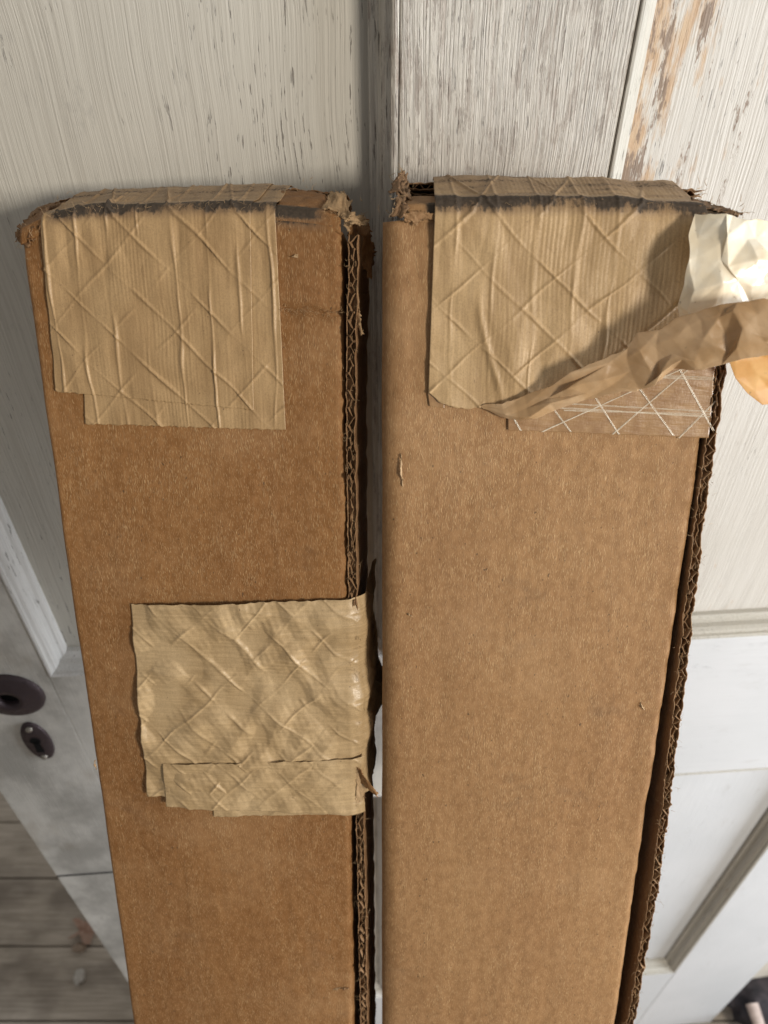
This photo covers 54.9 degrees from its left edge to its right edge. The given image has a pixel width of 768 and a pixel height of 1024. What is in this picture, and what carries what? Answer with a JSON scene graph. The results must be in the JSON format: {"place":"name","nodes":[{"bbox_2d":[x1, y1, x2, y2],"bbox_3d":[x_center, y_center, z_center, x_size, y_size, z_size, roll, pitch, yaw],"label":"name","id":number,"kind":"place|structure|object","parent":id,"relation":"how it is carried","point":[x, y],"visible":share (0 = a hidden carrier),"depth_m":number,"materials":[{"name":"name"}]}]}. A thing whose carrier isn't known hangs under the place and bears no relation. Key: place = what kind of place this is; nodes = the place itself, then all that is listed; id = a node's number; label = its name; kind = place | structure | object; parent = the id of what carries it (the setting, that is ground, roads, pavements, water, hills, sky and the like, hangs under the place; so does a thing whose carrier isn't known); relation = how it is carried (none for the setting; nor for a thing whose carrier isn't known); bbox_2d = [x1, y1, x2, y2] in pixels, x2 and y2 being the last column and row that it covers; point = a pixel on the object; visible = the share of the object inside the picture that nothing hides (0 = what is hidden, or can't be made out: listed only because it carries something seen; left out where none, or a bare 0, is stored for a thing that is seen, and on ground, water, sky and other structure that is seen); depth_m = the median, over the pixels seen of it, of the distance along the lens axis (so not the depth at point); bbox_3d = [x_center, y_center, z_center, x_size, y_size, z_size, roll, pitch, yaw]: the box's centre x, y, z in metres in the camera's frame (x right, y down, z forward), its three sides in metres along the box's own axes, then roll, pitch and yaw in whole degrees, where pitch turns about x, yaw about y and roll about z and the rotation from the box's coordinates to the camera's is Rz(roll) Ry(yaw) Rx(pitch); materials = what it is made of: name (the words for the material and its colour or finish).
{"place":"outdoors","nodes":[
{"label":"outdoors","id":0,"kind":"place"},
{"bbox_2d":[0,792,737,1023],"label":"floor","id":1,"kind":"structure","parent":0,"point":[41,962],"depth_m":1.35,"materials":[{"name":"wood"}]},
{"bbox_2d":[73,969,84,985],"bbox_3d":[-0.544,0.831,1.321,0.020,0.012,0.028,0,41,0],"label":"plaster chip","id":2,"kind":"object","parent":1,"relation":"on","point":[79,976],"visible":1,"depth_m":1.32,"materials":[{"name":"grey paint"}]},
{"bbox_2d":[72,942,85,952],"bbox_3d":[-0.560,0.799,1.358,0.026,0.012,0.017,0,41,0],"label":"bark chip","id":3,"kind":"object","parent":1,"relation":"on","point":[80,947],"visible":1,"depth_m":1.35,"materials":[{"name":"brown wood"}]},
{"bbox_2d":[68,918,94,943],"bbox_3d":[-0.554,0.776,1.375,0.063,0.021,0.050,0,41,0],"label":"dry leaf","id":4,"kind":"object","parent":1,"relation":"on","point":[86,932],"visible":0.69,"depth_m":1.38,"materials":[{"name":"brown plant"}]},
{"bbox_2d":[14,179,381,1023],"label":"cardboard box","id":5,"kind":"object","parent":1,"relation":"on","point":[202,351],"visible":0.99,"depth_m":0.33,"materials":[{"name":"cardboard"}]},
{"bbox_2d":[0,0,767,1023],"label":"panelled door","id":6,"kind":"structure","parent":1,"relation":"on","point":[356,100],"depth_m":0.34,"materials":[{"name":"paint"}]},
{"bbox_2d":[378,163,767,1023],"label":"cardboard box","id":7,"kind":"object","parent":1,"relation":"on","point":[558,353],"visible":1,"depth_m":0.31,"materials":[{"name":"cardboard"}]},
{"bbox_2d":[727,976,767,1023],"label":"coal lump","id":8,"kind":"object","parent":1,"relation":"on","point":[754,990],"visible":0.56,"depth_m":1.25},
{"bbox_2d":[752,962,767,978],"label":"board offcut","id":9,"kind":"object","parent":1,"relation":"on","point":[762,971],"depth_m":1.26,"materials":[{"name":"beige wood"}]},
{"bbox_3d":[0.602,0.912,1.193,0.104,0.058,0.078,0,41,0],"label":"coal lump","id":10,"kind":"object","parent":1,"relation":"on","visible":0},
{"bbox_2d":[746,1003,764,1023],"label":"wood stick","id":11,"kind":"object","parent":10,"relation":"on","point":[754,1011],"visible":1,"depth_m":1.22,"materials":[{"name":"beige wood"}]}
]}

